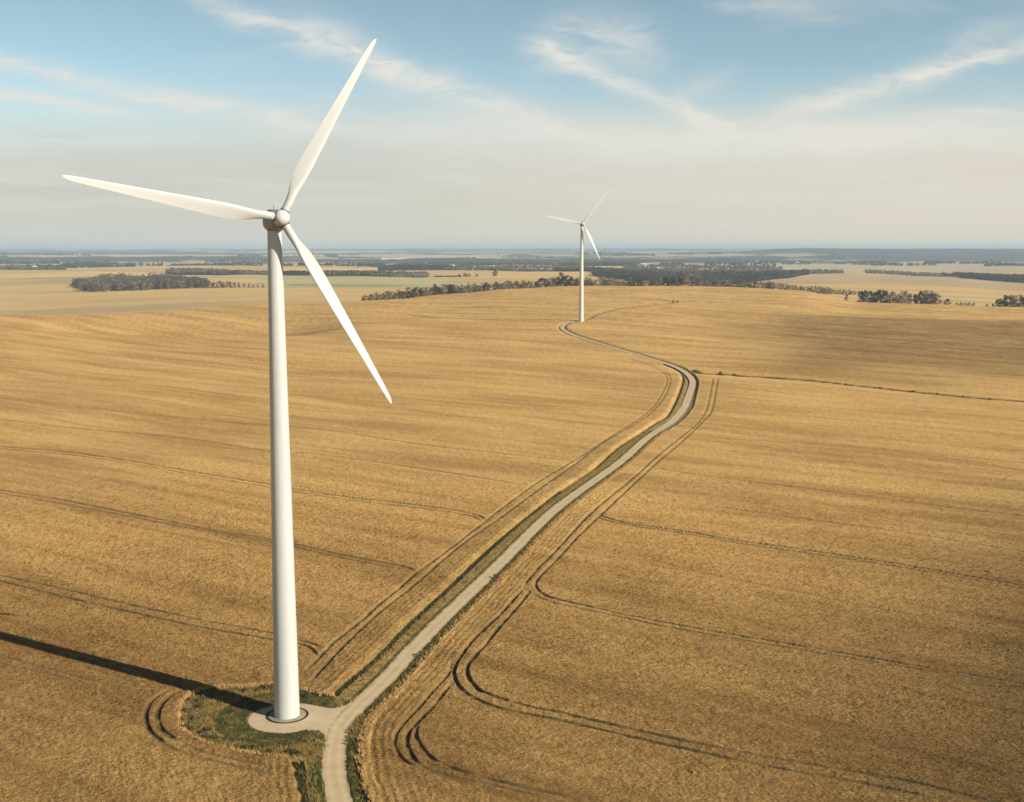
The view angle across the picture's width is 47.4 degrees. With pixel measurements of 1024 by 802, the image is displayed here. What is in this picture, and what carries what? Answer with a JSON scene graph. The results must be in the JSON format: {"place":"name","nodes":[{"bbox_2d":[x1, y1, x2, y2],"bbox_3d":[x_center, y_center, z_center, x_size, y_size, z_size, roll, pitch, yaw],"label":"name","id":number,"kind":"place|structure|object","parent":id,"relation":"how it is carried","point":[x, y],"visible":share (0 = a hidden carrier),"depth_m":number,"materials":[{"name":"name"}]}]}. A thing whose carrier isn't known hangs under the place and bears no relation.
{"place":"outdoors","nodes":[
{"label":"outdoors","id":0,"kind":"place"},
{"bbox_2d":[321,321,695,801],"bbox_3d":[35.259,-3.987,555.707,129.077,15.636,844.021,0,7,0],"label":"road","id":1,"kind":"structure","parent":0,"point":[336,783],"depth_m":229.00,"materials":[{"name":"beige gravel"}]},
{"bbox_2d":[0,248,1023,801],"bbox_3d":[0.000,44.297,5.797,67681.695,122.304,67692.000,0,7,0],"label":"ground","id":2,"kind":"structure","parent":0,"point":[460,368],"depth_m":342.63,"materials":[{"name":"yellow plant"}]},
{"bbox_2d":[0,265,66,269],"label":"distant wood","id":3,"kind":"object","parent":2,"relation":"on","point":[12,267],"visible":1,"depth_m":3926.13,"materials":[{"name":"green plant"}]},
{"bbox_2d":[73,279,78,287],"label":"dark tree","id":4,"kind":"object","parent":2,"relation":"on","point":[76,281],"visible":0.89,"depth_m":2241.48,"materials":[{"name":"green plant"}]},
{"bbox_2d":[80,281,87,290],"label":"bare tree","id":5,"kind":"object","parent":2,"relation":"on","point":[83,284],"visible":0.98,"depth_m":2129.72,"materials":[{"name":"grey plant"}]},
{"bbox_2d":[92,282,99,291],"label":"bare tree","id":6,"kind":"object","parent":2,"relation":"on","point":[97,285],"visible":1,"depth_m":2064.65,"materials":[{"name":"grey plant"}]},
{"bbox_2d":[132,281,138,290],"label":"grey tree","id":7,"kind":"object","parent":2,"relation":"on","point":[135,284],"visible":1,"depth_m":2043.20,"materials":[{"name":"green plant"}]},
{"bbox_2d":[74,272,210,289],"bbox_3d":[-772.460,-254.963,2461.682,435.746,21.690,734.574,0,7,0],"label":"distant wood","id":8,"kind":"object","parent":2,"relation":"on","point":[154,278],"visible":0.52,"depth_m":2330.90,"materials":[{"name":"green plant"}]},
{"bbox_2d":[169,280,176,288],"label":"bare tree","id":9,"kind":"object","parent":2,"relation":"on","point":[174,282],"visible":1,"depth_m":2092.87,"materials":[{"name":"grey plant"}]},
{"bbox_2d":[178,281,186,288],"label":"grey tree","id":10,"kind":"object","parent":2,"relation":"on","point":[182,285],"visible":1,"depth_m":2092.93,"materials":[{"name":"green plant"}]},
{"bbox_2d":[194,702,202,709],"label":"shrub","id":11,"kind":"object","parent":2,"relation":"on","point":[199,705],"visible":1,"depth_m":193.96,"materials":[{"name":"green plant"}]},
{"bbox_2d":[210,733,220,739],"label":"shrub","id":12,"kind":"object","parent":2,"relation":"on","point":[216,735],"visible":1,"depth_m":181.42,"materials":[{"name":"green plant"}]},
{"bbox_2d":[165,267,267,274],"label":"distant wood","id":13,"kind":"object","parent":2,"relation":"on","point":[190,271],"visible":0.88,"depth_m":3168.43,"materials":[{"name":"green plant"}]},
{"bbox_2d":[242,743,252,750],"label":"shrub","id":14,"kind":"object","parent":2,"relation":"on","point":[248,746],"visible":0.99,"depth_m":178.00,"materials":[{"name":"green plant"}]},
{"bbox_2d":[283,270,309,275],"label":"distant wood","id":15,"kind":"object","parent":2,"relation":"on","point":[298,273],"visible":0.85,"depth_m":3133.80,"materials":[{"name":"green plant"}]},
{"bbox_2d":[294,749,302,755],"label":"shrub","id":16,"kind":"object","parent":2,"relation":"on","point":[298,752],"visible":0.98,"depth_m":175.93,"materials":[{"name":"green plant"}]},
{"bbox_2d":[248,702,351,739],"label":"gravel pad","id":17,"kind":"object","parent":2,"relation":"on","point":[320,719],"visible":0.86,"depth_m":188.84,"materials":[{"name":"beige gravel"}]},
{"bbox_2d":[62,39,391,723],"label":"wind turbine","id":18,"kind":"object","parent":17,"relation":"on","point":[287,709],"visible":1,"depth_m":183.09,"materials":[{"name":"paint"}]},
{"bbox_2d":[303,691,312,697],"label":"shrub","id":19,"kind":"object","parent":2,"relation":"on","point":[308,695],"visible":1,"depth_m":198.56,"materials":[{"name":"green plant"}]},
{"bbox_2d":[322,270,428,277],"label":"distant wood","id":20,"kind":"object","parent":2,"relation":"on","point":[391,273],"visible":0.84,"depth_m":2859.68,"materials":[{"name":"green plant"}]},
{"bbox_2d":[382,291,389,299],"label":"bare tree","id":21,"kind":"object","parent":2,"relation":"on","point":[387,295],"visible":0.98,"depth_m":1323.20,"materials":[{"name":"grey plant"}]},
{"bbox_2d":[398,290,405,298],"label":"dark tree","id":22,"kind":"object","parent":2,"relation":"on","point":[400,296],"visible":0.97,"depth_m":1354.71,"materials":[{"name":"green plant"}]},
{"bbox_2d":[405,287,411,297],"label":"bare tree","id":23,"kind":"object","parent":2,"relation":"on","point":[409,293],"visible":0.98,"depth_m":1379.29,"materials":[{"name":"grey plant"}]},
{"bbox_2d":[411,287,416,297],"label":"dark tree","id":24,"kind":"object","parent":2,"relation":"on","point":[413,293],"visible":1,"depth_m":1376.67,"materials":[{"name":"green plant"}]},
{"bbox_2d":[378,264,452,270],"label":"distant wood","id":25,"kind":"object","parent":2,"relation":"on","point":[392,267],"visible":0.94,"depth_m":3682.92,"materials":[{"name":"green plant"}]},
{"bbox_2d":[170,429,667,801],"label":"crop edge","id":26,"kind":"object","parent":2,"relation":"on","point":[361,772],"visible":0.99,"depth_m":201.25,"materials":[{"name":"plant"}]},
{"bbox_2d":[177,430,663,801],"bbox_3d":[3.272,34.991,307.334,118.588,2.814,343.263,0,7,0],"label":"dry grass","id":27,"kind":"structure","parent":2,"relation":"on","point":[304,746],"depth_m":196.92,"materials":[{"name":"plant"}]},
{"bbox_2d":[179,431,661,801],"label":"verge grass","id":28,"kind":"structure","parent":2,"relation":"on","point":[328,698],"depth_m":196.00,"materials":[{"name":"green plant"}]},
{"bbox_2d":[419,287,428,295],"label":"bare tree","id":29,"kind":"object","parent":2,"relation":"on","point":[425,294],"visible":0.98,"depth_m":1394.86,"materials":[{"name":"grey plant"}]},
{"bbox_2d":[292,490,561,801],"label":"ditch weeds","id":30,"kind":"object","parent":2,"relation":"on","point":[299,769],"visible":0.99,"depth_m":233.01,"materials":[{"name":"green plant"}]},
{"bbox_2d":[431,283,437,294],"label":"dark tree","id":31,"kind":"object","parent":2,"relation":"on","point":[434,289],"visible":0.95,"depth_m":1419.17,"materials":[{"name":"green plant"}]},
{"bbox_2d":[439,284,445,293],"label":"bare tree","id":32,"kind":"object","parent":2,"relation":"on","point":[443,290],"visible":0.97,"depth_m":1427.47,"materials":[{"name":"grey plant"}]},
{"bbox_2d":[434,275,461,276],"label":"distant wood","id":33,"kind":"object","parent":2,"relation":"on","point":[448,276],"visible":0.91,"depth_m":2987.40,"materials":[{"name":"green plant"}]},
{"bbox_2d":[446,284,454,293],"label":"dark tree","id":34,"kind":"object","parent":2,"relation":"on","point":[450,288],"visible":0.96,"depth_m":1452.88,"materials":[{"name":"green plant"}]},
{"bbox_2d":[452,285,459,293],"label":"bare tree","id":35,"kind":"object","parent":2,"relation":"on","point":[455,291],"visible":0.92,"depth_m":1444.60,"materials":[{"name":"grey plant"}]},
{"bbox_2d":[471,283,478,291],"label":"bare tree","id":36,"kind":"object","parent":2,"relation":"on","point":[474,288],"visible":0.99,"depth_m":1465.74,"materials":[{"name":"grey plant"}]},
{"bbox_2d":[483,282,488,290],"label":"dark tree","id":37,"kind":"object","parent":2,"relation":"on","point":[484,287],"visible":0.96,"depth_m":1481.75,"materials":[{"name":"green plant"}]},
{"bbox_2d":[506,280,513,288],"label":"bare tree","id":38,"kind":"object","parent":2,"relation":"on","point":[510,283],"visible":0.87,"depth_m":1504.90,"materials":[{"name":"grey plant"}]},
{"bbox_2d":[0,248,1023,267],"bbox_3d":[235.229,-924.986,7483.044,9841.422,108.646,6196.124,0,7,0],"label":"distant copses","id":39,"kind":"object","parent":2,"relation":"on","point":[81,264],"visible":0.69,"depth_m":5584.04,"materials":[{"name":"green plant"}]},
{"bbox_2d":[513,280,519,288],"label":"bare tree","id":40,"kind":"object","parent":2,"relation":"on","point":[516,283],"visible":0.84,"depth_m":1521.94,"materials":[{"name":"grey plant"}]},
{"bbox_2d":[443,264,594,271],"bbox_3d":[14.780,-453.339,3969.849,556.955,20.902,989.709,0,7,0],"label":"distant wood","id":41,"kind":"object","parent":2,"relation":"on","point":[524,268],"visible":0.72,"depth_m":3680.21,"materials":[{"name":"green plant"}]},
{"bbox_2d":[519,280,525,287],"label":"bare tree","id":42,"kind":"object","parent":2,"relation":"on","point":[521,285],"visible":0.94,"depth_m":1512.83,"materials":[{"name":"grey plant"}]},
{"bbox_2d":[535,279,541,287],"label":"bare tree","id":43,"kind":"object","parent":2,"relation":"on","point":[538,284],"visible":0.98,"depth_m":1519.51,"materials":[{"name":"grey plant"}]},
{"bbox_2d":[535,278,545,286],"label":"dark tree","id":44,"kind":"object","parent":2,"relation":"on","point":[541,279],"visible":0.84,"depth_m":1529.50,"materials":[{"name":"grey plant"}]},
{"bbox_2d":[551,277,559,286],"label":"bare tree","id":45,"kind":"object","parent":2,"relation":"on","point":[554,283],"visible":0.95,"depth_m":1538.01,"materials":[{"name":"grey plant"}]},
{"bbox_2d":[556,272,566,285],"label":"bare tree","id":46,"kind":"object","parent":2,"relation":"on","point":[561,276],"visible":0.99,"depth_m":1539.07,"materials":[{"name":"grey plant"}]},
{"bbox_2d":[560,276,567,285],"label":"dark tree","id":47,"kind":"object","parent":2,"relation":"on","point":[564,277],"visible":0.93,"depth_m":1533.18,"materials":[{"name":"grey plant"}]},
{"bbox_2d":[567,276,573,285],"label":"dark tree","id":48,"kind":"object","parent":2,"relation":"on","point":[569,282],"visible":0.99,"depth_m":1534.29,"materials":[{"name":"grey plant"}]},
{"bbox_2d":[548,190,608,321],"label":"wind turbine","id":49,"kind":"object","parent":2,"relation":"on","point":[581,299],"visible":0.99,"depth_m":964.47,"materials":[{"name":"paint"}]},
{"bbox_2d":[587,277,593,285],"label":"bare tree","id":50,"kind":"object","parent":2,"relation":"on","point":[591,281],"visible":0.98,"depth_m":1553.82,"materials":[{"name":"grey plant"}]},
{"bbox_2d":[605,276,611,285],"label":"bare tree","id":51,"kind":"object","parent":2,"relation":"on","point":[608,283],"visible":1,"depth_m":1558.26,"materials":[{"name":"grey plant"}]},
{"bbox_2d":[636,278,642,285],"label":"dark tree","id":52,"kind":"object","parent":2,"relation":"on","point":[639,282],"visible":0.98,"depth_m":1562.94,"materials":[{"name":"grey plant"}]},
{"bbox_2d":[663,276,669,285],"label":"dark tree","id":53,"kind":"object","parent":2,"relation":"on","point":[667,280],"visible":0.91,"depth_m":1573.83,"materials":[{"name":"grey plant"}]},
{"bbox_2d":[669,276,676,285],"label":"dark tree","id":54,"kind":"object","parent":2,"relation":"on","point":[673,281],"visible":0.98,"depth_m":1569.65,"materials":[{"name":"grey plant"}]},
{"bbox_2d":[552,266,802,275],"bbox_3d":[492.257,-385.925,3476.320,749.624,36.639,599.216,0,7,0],"label":"distant wood","id":55,"kind":"object","parent":2,"relation":"on","point":[570,269],"visible":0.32,"depth_m":3281.43,"materials":[{"name":"green plant"}]},
{"bbox_2d":[677,272,685,285],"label":"bare tree","id":56,"kind":"object","parent":2,"relation":"on","point":[681,278],"visible":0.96,"depth_m":1579.33,"materials":[{"name":"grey plant"}]},
{"bbox_2d":[682,276,690,285],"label":"grey tree","id":57,"kind":"object","parent":2,"relation":"on","point":[687,280],"visible":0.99,"depth_m":1574.45,"materials":[{"name":"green plant"}]},
{"bbox_2d":[686,273,695,285],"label":"grey tree","id":58,"kind":"object","parent":2,"relation":"on","point":[692,278],"visible":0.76,"depth_m":1593.41,"materials":[{"name":"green plant"}]},
{"bbox_2d":[695,276,701,285],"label":"bare tree","id":59,"kind":"object","parent":2,"relation":"on","point":[697,283],"visible":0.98,"depth_m":1578.41,"materials":[{"name":"grey plant"}]},
{"bbox_2d":[592,267,809,283],"bbox_3d":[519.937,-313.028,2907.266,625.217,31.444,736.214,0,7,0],"label":"distant wood","id":60,"kind":"object","parent":2,"relation":"on","point":[751,276],"visible":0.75,"depth_m":2961.49,"materials":[{"name":"green plant"}]},
{"bbox_2d":[623,263,782,270],"bbox_3d":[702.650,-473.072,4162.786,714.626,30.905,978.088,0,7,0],"label":"distant wood","id":61,"kind":"object","parent":2,"relation":"on","point":[738,267],"visible":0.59,"depth_m":4236.75,"materials":[{"name":"green plant"}]},
{"bbox_2d":[710,277,717,286],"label":"bare tree","id":62,"kind":"object","parent":2,"relation":"on","point":[713,284],"visible":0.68,"depth_m":1641.28,"materials":[{"name":"grey plant"}]},
{"bbox_2d":[803,268,843,273],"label":"distant wood","id":63,"kind":"object","parent":2,"relation":"on","point":[816,271],"visible":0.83,"depth_m":3953.59,"materials":[{"name":"green plant"}]},
{"bbox_2d":[857,291,865,301],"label":"dark tree","id":64,"kind":"object","parent":2,"relation":"on","point":[859,295],"visible":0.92,"depth_m":1381.33,"materials":[{"name":"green plant"}]},
{"bbox_2d":[860,290,869,301],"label":"dark tree","id":65,"kind":"object","parent":2,"relation":"on","point":[865,293],"visible":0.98,"depth_m":1378.04,"materials":[{"name":"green plant"}]},
{"bbox_2d":[868,291,874,302],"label":"dark tree","id":66,"kind":"object","parent":2,"relation":"on","point":[872,295],"visible":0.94,"depth_m":1386.82,"materials":[{"name":"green plant"}]},
{"bbox_2d":[871,291,877,302],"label":"dark tree","id":67,"kind":"object","parent":2,"relation":"on","point":[876,299],"visible":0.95,"depth_m":1386.11,"materials":[{"name":"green plant"}]},
{"bbox_2d":[875,290,885,302],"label":"dark tree","id":68,"kind":"object","parent":2,"relation":"on","point":[880,291],"visible":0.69,"depth_m":1388.25,"materials":[{"name":"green plant"}]},
{"bbox_2d":[878,290,891,302],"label":"dark tree","id":69,"kind":"object","parent":2,"relation":"on","point":[885,293],"visible":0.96,"depth_m":1371.12,"materials":[{"name":"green plant"}]},
{"bbox_2d":[890,290,896,302],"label":"grey tree","id":70,"kind":"object","parent":2,"relation":"on","point":[893,295],"visible":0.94,"depth_m":1390.65,"materials":[{"name":"green plant"}]},
{"bbox_2d":[864,269,940,276],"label":"distant wood","id":71,"kind":"object","parent":2,"relation":"on","point":[922,273],"visible":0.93,"depth_m":4080.27,"materials":[{"name":"green plant"}]},
{"bbox_2d":[897,290,910,302],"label":"grey tree","id":72,"kind":"object","parent":2,"relation":"on","point":[905,293],"visible":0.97,"depth_m":1371.20,"materials":[{"name":"green plant"}]},
{"bbox_2d":[904,293,913,303],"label":"bare tree","id":73,"kind":"object","parent":2,"relation":"on","point":[909,296],"visible":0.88,"depth_m":1375.05,"materials":[{"name":"green plant"}]},
{"bbox_2d":[914,291,926,303],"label":"dark tree","id":74,"kind":"object","parent":2,"relation":"on","point":[919,297],"visible":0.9,"depth_m":1370.02,"materials":[{"name":"green plant"}]},
{"bbox_2d":[921,290,930,302],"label":"bare tree","id":75,"kind":"object","parent":2,"relation":"on","point":[927,295],"visible":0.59,"depth_m":1387.42,"materials":[{"name":"green plant"}]},
{"bbox_2d":[925,290,935,303],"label":"bare tree","id":76,"kind":"object","parent":2,"relation":"on","point":[930,301],"visible":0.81,"depth_m":1385.46,"materials":[{"name":"green plant"}]},
{"bbox_2d":[930,292,941,303],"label":"bare tree","id":77,"kind":"object","parent":2,"relation":"on","point":[935,296],"visible":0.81,"depth_m":1383.08,"materials":[{"name":"green plant"}]},
{"bbox_2d":[943,299,951,304],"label":"bush","id":78,"kind":"object","parent":2,"relation":"on","point":[947,300],"visible":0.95,"depth_m":1345.01,"materials":[{"name":"green plant"}]},
{"bbox_2d":[941,271,1023,282],"bbox_3d":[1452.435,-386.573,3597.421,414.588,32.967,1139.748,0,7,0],"label":"distant wood","id":79,"kind":"object","parent":2,"relation":"on","point":[1009,277],"visible":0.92,"depth_m":3209.17,"materials":[{"name":"green plant"}]},
{"bbox_2d":[995,299,1003,306],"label":"dark tree","id":80,"kind":"object","parent":2,"relation":"on","point":[997,302],"visible":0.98,"depth_m":1349.30,"materials":[{"name":"green plant"}]},
{"bbox_2d":[1001,295,1008,306],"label":"dark tree","id":81,"kind":"object","parent":2,"relation":"on","point":[1006,304],"visible":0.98,"depth_m":1345.34,"materials":[{"name":"green plant"}]},
{"bbox_2d":[1005,295,1014,306],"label":"bare tree","id":82,"kind":"object","parent":2,"relation":"on","point":[1009,299],"visible":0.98,"depth_m":1343.26,"materials":[{"name":"green plant"}]},
{"bbox_2d":[1010,296,1019,306],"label":"bare tree","id":83,"kind":"object","parent":2,"relation":"on","point":[1016,303],"visible":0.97,"depth_m":1338.46,"materials":[{"name":"green plant"}]},
{"bbox_2d":[1012,294,1023,306],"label":"bare tree","id":84,"kind":"object","parent":2,"relation":"on","point":[1021,296],"visible":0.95,"depth_m":1342.63,"materials":[{"name":"green plant"}]},
{"bbox_2d":[0,0,1023,248],"label":"sky","id":85,"kind":"structure","parent":0,"point":[465,124],"materials":[{"name":"blue"}]}
]}

